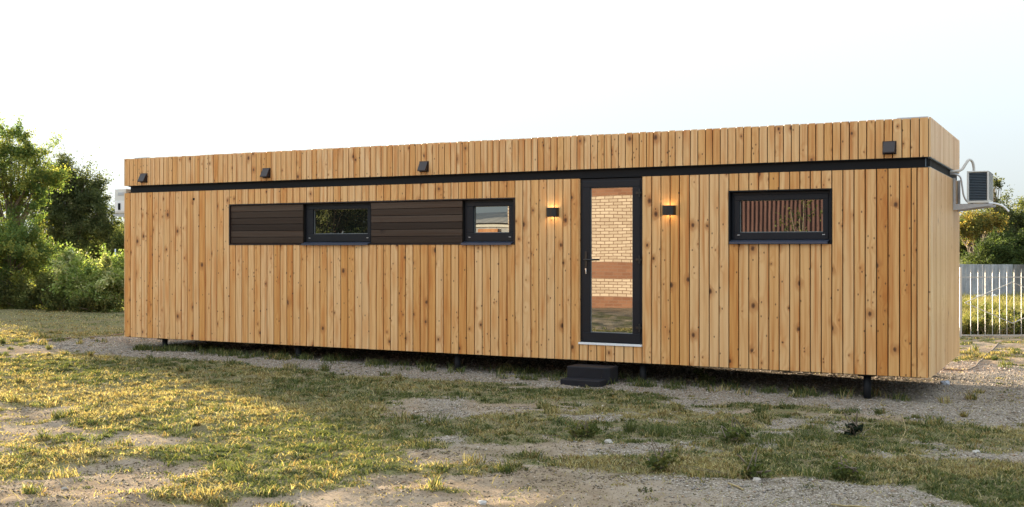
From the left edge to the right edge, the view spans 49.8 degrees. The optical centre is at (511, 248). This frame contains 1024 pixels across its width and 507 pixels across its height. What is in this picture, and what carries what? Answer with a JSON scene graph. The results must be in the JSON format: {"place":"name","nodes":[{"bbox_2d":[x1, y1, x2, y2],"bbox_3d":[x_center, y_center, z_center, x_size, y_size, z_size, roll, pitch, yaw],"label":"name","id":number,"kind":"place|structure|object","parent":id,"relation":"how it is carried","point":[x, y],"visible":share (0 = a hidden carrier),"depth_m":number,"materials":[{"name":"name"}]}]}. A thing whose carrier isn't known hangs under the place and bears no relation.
{"place":"outdoors","nodes":[
{"label":"outdoors","id":0,"kind":"place"},
{"bbox_2d":[0,255,1023,506],"bbox_3d":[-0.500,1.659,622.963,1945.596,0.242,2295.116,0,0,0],"label":"ground","id":1,"kind":"structure","parent":0,"point":[342,495],"depth_m":10.08,"materials":[{"name":"soil"}]},
{"bbox_2d":[0,269,13,308],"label":"shrub","id":2,"kind":"object","parent":1,"relation":"on","point":[3,290],"visible":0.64,"depth_m":28.67,"materials":[{"name":"green plant"}]},
{"bbox_2d":[0,267,45,309],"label":"shrub","id":3,"kind":"object","parent":1,"relation":"on","point":[21,297],"visible":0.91,"depth_m":28.64,"materials":[{"name":"green plant"}]},
{"bbox_2d":[0,199,66,287],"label":"tree","id":4,"kind":"object","parent":1,"relation":"on","point":[19,249],"visible":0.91,"depth_m":29.14,"materials":[{"name":"green plant"}]},
{"bbox_2d":[0,112,80,256],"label":"locust tree","id":5,"kind":"object","parent":1,"relation":"on","point":[32,179],"visible":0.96,"depth_m":30.82,"materials":[{"name":"green plant"}]},
{"bbox_2d":[29,266,57,309],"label":"shrub","id":6,"kind":"object","parent":1,"relation":"on","point":[41,278],"visible":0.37,"depth_m":28.75,"materials":[{"name":"green plant"}]},
{"bbox_2d":[36,282,75,310],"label":"shrub","id":7,"kind":"object","parent":1,"relation":"on","point":[52,302],"visible":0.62,"depth_m":28.14,"materials":[{"name":"green plant"}]},
{"bbox_2d":[44,337,70,340],"bbox_3d":[-7.850,1.575,18.993,0.096,0.060,0.602,0,0,22],"label":"edging strip","id":8,"kind":"object","parent":1,"relation":"on","point":[59,338],"visible":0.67,"depth_m":19.09,"materials":[{"name":"grey concrete"}]},
{"bbox_2d":[41,242,98,309],"bbox_3d":[-11.390,0.775,28.567,1.211,1.901,1.920,0,0,0],"label":"shrub","id":9,"kind":"object","parent":1,"relation":"on","point":[68,260],"visible":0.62,"depth_m":28.25,"materials":[{"name":"green plant"}]},
{"bbox_2d":[23,143,123,260],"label":"dark tree","id":10,"kind":"object","parent":1,"relation":"on","point":[68,218],"visible":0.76,"depth_m":43.51,"materials":[{"name":"green plant"}]},
{"bbox_2d":[64,259,97,302],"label":"shrub","id":11,"kind":"object","parent":1,"relation":"on","point":[77,279],"visible":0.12,"depth_m":27.96,"materials":[{"name":"green plant"}]},
{"bbox_2d":[56,275,123,312],"bbox_3d":[-10.375,1.174,27.604,1.863,1.036,1.622,0,0,0],"label":"shrub","id":12,"kind":"object","parent":1,"relation":"on","point":[85,304],"visible":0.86,"depth_m":27.33,"materials":[{"name":"green plant"}]},
{"bbox_2d":[75,241,123,311],"bbox_3d":[-10.127,0.743,27.867,1.892,1.896,2.390,0,0,13],"label":"shrub","id":13,"kind":"object","parent":1,"relation":"on","point":[110,270],"visible":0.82,"depth_m":27.51,"materials":[{"name":"green plant"}]},
{"bbox_2d":[78,217,123,270],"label":"olive bush","id":14,"kind":"object","parent":1,"relation":"on","point":[118,240],"visible":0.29,"depth_m":46.57,"materials":[{"name":"green plant"}]},
{"bbox_2d":[88,333,122,337],"bbox_3d":[-7.282,1.585,20.072,0.082,0.044,1.153,0,0,25],"label":"edging strip","id":15,"kind":"object","parent":1,"relation":"on","point":[105,335],"visible":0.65,"depth_m":19.95,"materials":[{"name":"grey concrete"}]},
{"bbox_2d":[477,500,486,504],"bbox_3d":[-0.195,1.697,7.336,0.061,0.040,0.072,0,0,-27],"label":"stone","id":16,"kind":"object","parent":1,"relation":"on","point":[481,502],"visible":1,"depth_m":7.32,"materials":[{"name":"white stone"}]},
{"bbox_2d":[26,222,965,263],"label":"wood","id":17,"kind":"object","parent":1,"relation":"on","point":[57,255],"depth_m":111.77,"materials":[{"name":"green plant"}]},
{"bbox_2d":[0,307,1023,506],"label":"grass","id":18,"kind":"structure","parent":1,"relation":"on","point":[306,450],"depth_m":10.33,"materials":[{"name":"green plant"}]},
{"bbox_2d":[0,370,1023,506],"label":"soil crumbs","id":19,"kind":"object","parent":1,"relation":"on","point":[423,453],"visible":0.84,"depth_m":8.46,"materials":[{"name":"brown soil"}]},
{"bbox_2d":[124,116,958,398],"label":"modular house","id":20,"kind":"structure","parent":1,"relation":"on","point":[831,247],"depth_m":14.25,"materials":[{"name":"wood"}]},
{"bbox_2d":[113,189,130,216],"bbox_3d":[-6.295,-0.740,18.595,0.468,0.500,0.742,0,0,28],"label":"air conditioner","id":21,"kind":"object","parent":20,"relation":"attached to","point":[119,202],"visible":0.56,"depth_m":18.31,"materials":[{"name":"white plastic"}]},
{"bbox_2d":[301,203,375,244],"bbox_3d":[-2.536,-0.352,16.072,1.213,0.612,0.184,0,0,28],"label":"window","id":22,"kind":"structure","parent":20,"relation":"in","point":[332,223],"depth_m":16.09,"materials":[{"name":"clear glass"}]},
{"bbox_2d":[461,199,513,244],"bbox_3d":[-0.305,-0.352,14.903,0.796,0.612,0.184,0,0,28],"label":"window","id":23,"kind":"structure","parent":20,"relation":"in","point":[487,222],"depth_m":14.92,"materials":[{"name":"clear glass"}]},
{"bbox_2d":[546,208,558,216],"bbox_3d":[0.516,-0.472,14.347,0.160,0.114,0.105,0,0,28],"label":"wall lamp","id":24,"kind":"object","parent":20,"relation":"attached to","point":[552,212],"visible":1,"depth_m":14.30,"materials":[{"name":"black metal"}]},
{"bbox_2d":[578,177,641,346],"bbox_3d":[1.264,0.171,14.064,0.868,2.130,0.212,0,0,28],"label":"door","id":25,"kind":"structure","parent":20,"relation":"in","point":[611,208],"depth_m":14.06,"materials":[{"name":"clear glass"}]},
{"bbox_2d":[662,205,675,214],"bbox_3d":[1.929,-0.472,13.607,0.160,0.114,0.105,0,0,28],"label":"wall lamp","id":26,"kind":"object","parent":20,"relation":"attached to","point":[668,209],"visible":1,"depth_m":13.56,"materials":[{"name":"black metal"}]},
{"bbox_2d":[729,190,829,243],"bbox_3d":[3.182,-0.365,13.075,1.185,0.622,0.184,0,0,28],"label":"window","id":27,"kind":"structure","parent":20,"relation":"in","point":[781,217],"depth_m":13.09,"materials":[{"name":"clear glass"}]},
{"bbox_2d":[950,158,1008,211],"bbox_3d":[6.104,-0.805,14.319,0.692,0.695,0.848,0,0,28],"label":"air conditioner","id":28,"kind":"object","parent":20,"relation":"attached to","point":[979,189],"visible":1,"depth_m":14.10,"materials":[{"name":"metal"}]},
{"bbox_2d":[534,420,624,437],"bbox_3d":[0.682,1.680,9.951,1.096,0.279,0.365,0,0,-22],"label":"weed","id":29,"kind":"object","parent":1,"relation":"on","point":[589,429],"visible":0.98,"depth_m":9.93,"materials":[{"name":"green plant"}]},
{"bbox_2d":[560,364,617,386],"bbox_3d":[0.969,1.611,13.864,0.570,0.245,0.540,0,0,28],"label":"doorstep","id":30,"kind":"object","parent":1,"relation":"on","point":[583,375],"visible":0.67,"depth_m":13.78,"materials":[{"name":"black plastic"}]},
{"bbox_2d":[589,438,680,477],"bbox_3d":[0.982,1.669,8.531,0.640,0.348,1.053,0,0,11],"label":"weed","id":31,"kind":"object","parent":1,"relation":"on","point":[656,461],"visible":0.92,"depth_m":8.56,"materials":[{"name":"leaf"},{"name":"green plant stem"}]},
{"bbox_2d":[690,368,723,383],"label":"weed","id":32,"kind":"object","parent":1,"relation":"on","point":[703,374],"visible":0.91,"depth_m":13.97,"materials":[{"name":"green plant"}]},
{"bbox_2d":[687,417,753,442],"bbox_3d":[1.887,1.651,9.802,0.416,0.344,0.552,0,0,-37],"label":"weed","id":33,"kind":"object","parent":1,"relation":"on","point":[739,434],"visible":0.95,"depth_m":9.73,"materials":[{"name":"green plant"}]},
{"bbox_2d":[681,448,771,478],"bbox_3d":[1.634,1.663,8.342,0.730,0.321,0.267,0,0,34],"label":"weed","id":34,"kind":"object","parent":1,"relation":"on","point":[755,471],"visible":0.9,"depth_m":8.20,"materials":[{"name":"green plant"}]},
{"bbox_2d":[752,477,761,482],"bbox_3d":[1.792,1.698,8.070,0.073,0.040,0.064,0,0,36],"label":"stone","id":35,"kind":"object","parent":1,"relation":"on","point":[757,480],"visible":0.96,"depth_m":8.05,"materials":[{"name":"white stone"}]},
{"bbox_2d":[806,455,867,489],"bbox_3d":[2.254,1.680,7.980,0.831,0.276,0.330,0,0,-38],"label":"weed","id":36,"kind":"object","parent":1,"relation":"on","point":[846,469],"visible":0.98,"depth_m":8.11,"materials":[{"name":"green plant"}]},
{"bbox_2d":[831,503,869,506],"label":"dry stalk","id":37,"kind":"object","parent":1,"relation":"on","point":[849,505],"visible":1,"depth_m":7.31,"materials":[{"name":"plant"}]},
{"bbox_2d":[839,411,876,442],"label":"weed","id":38,"kind":"object","parent":1,"relation":"on","point":[854,429],"visible":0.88,"depth_m":10.02,"materials":[{"name":"green plant"}]},
{"bbox_2d":[897,414,905,443],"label":"dry stalk","id":39,"kind":"object","parent":1,"relation":"on","point":[905,429],"visible":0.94,"depth_m":10.55,"materials":[{"name":"plant"}]},
{"bbox_2d":[940,380,949,384],"bbox_3d":[5.478,1.711,13.956,0.115,0.080,0.146,0,0,38],"label":"stone","id":40,"kind":"object","parent":1,"relation":"on","point":[946,382],"visible":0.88,"depth_m":13.92,"materials":[{"name":"white stone"}]},
{"bbox_2d":[941,368,962,370],"bbox_3d":[6.201,1.711,15.531,0.281,0.027,0.029,0,0,32],"label":"edging strip","id":41,"kind":"object","parent":1,"relation":"on","point":[953,369],"visible":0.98,"depth_m":15.50,"materials":[{"name":"beige concrete"}]},
{"bbox_2d":[962,312,990,334],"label":"weed","id":42,"kind":"object","parent":1,"relation":"on","point":[976,328],"visible":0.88,"depth_m":22.07,"materials":[{"name":"green plant"}]},
{"bbox_2d":[967,343,998,369],"bbox_3d":[7.627,1.709,17.697,0.069,0.055,5.121,0,0,29],"label":"edging strip","id":43,"kind":"object","parent":1,"relation":"on","point":[978,362],"visible":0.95,"depth_m":16.66,"materials":[{"name":"grey"}]},
{"bbox_2d":[959,208,1016,257],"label":"yellowing bush","id":44,"kind":"object","parent":1,"relation":"on","point":[971,224],"visible":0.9,"depth_m":42.74,"materials":[{"name":"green plant"}]},
{"bbox_2d":[959,264,1023,297],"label":"corrugated fence","id":45,"kind":"object","parent":1,"relation":"on","point":[977,285],"visible":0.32,"depth_m":38.01,"materials":[{"name":"grey metal"}]},
{"bbox_2d":[959,217,1023,264],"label":"green bush","id":46,"kind":"object","parent":1,"relation":"on","point":[1008,250],"visible":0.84,"depth_m":40.57,"materials":[{"name":"green plant"}]},
{"bbox_2d":[959,267,1023,336],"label":"metal fence","id":47,"kind":"object","parent":1,"relation":"on","point":[960,300],"visible":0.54,"depth_m":21.50,"materials":[{"name":"white metal"}]},
{"bbox_2d":[959,184,1023,262],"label":"dark tree","id":48,"kind":"object","parent":1,"relation":"on","point":[1018,217],"visible":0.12,"depth_m":45.66,"materials":[{"name":"green plant"}]},
{"bbox_2d":[973,301,1017,334],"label":"weed","id":49,"kind":"object","parent":1,"relation":"on","point":[987,320],"visible":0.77,"depth_m":21.97,"materials":[{"name":"green plant"}]},
{"bbox_2d":[988,173,1007,241],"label":"slender tree","id":50,"kind":"object","parent":1,"relation":"on","point":[997,183],"visible":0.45,"depth_m":44.43,"materials":[{"name":"green plant"}]},
{"bbox_2d":[984,308,1023,326],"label":"weed","id":51,"kind":"object","parent":1,"relation":"on","point":[1014,312],"visible":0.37,"depth_m":22.45,"materials":[{"name":"green plant"}]},
{"bbox_2d":[997,311,1023,333],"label":"weed","id":52,"kind":"object","parent":1,"relation":"on","point":[1016,327],"visible":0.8,"depth_m":21.99,"materials":[{"name":"green plant"}]},
{"bbox_2d":[1005,195,1023,213],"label":"grey green tree","id":53,"kind":"object","parent":1,"relation":"on","point":[1020,203],"visible":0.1,"depth_m":48.26,"materials":[{"name":"green plant"}]},
{"bbox_2d":[0,0,1023,244],"label":"sky","id":54,"kind":"structure","parent":0,"point":[127,79],"materials":[{"name":"white"}]},
{"bbox_2d":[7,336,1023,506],"bbox_3d":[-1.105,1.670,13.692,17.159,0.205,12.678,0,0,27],"label":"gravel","id":55,"kind":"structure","parent":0,"point":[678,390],"depth_m":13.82,"materials":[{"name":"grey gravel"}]},
{"bbox_2d":[962,291,1023,334],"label":"dry field","id":56,"kind":"structure","parent":0,"point":[1012,302],"depth_m":27.68,"materials":[{"name":"yellow plant"}]}
]}

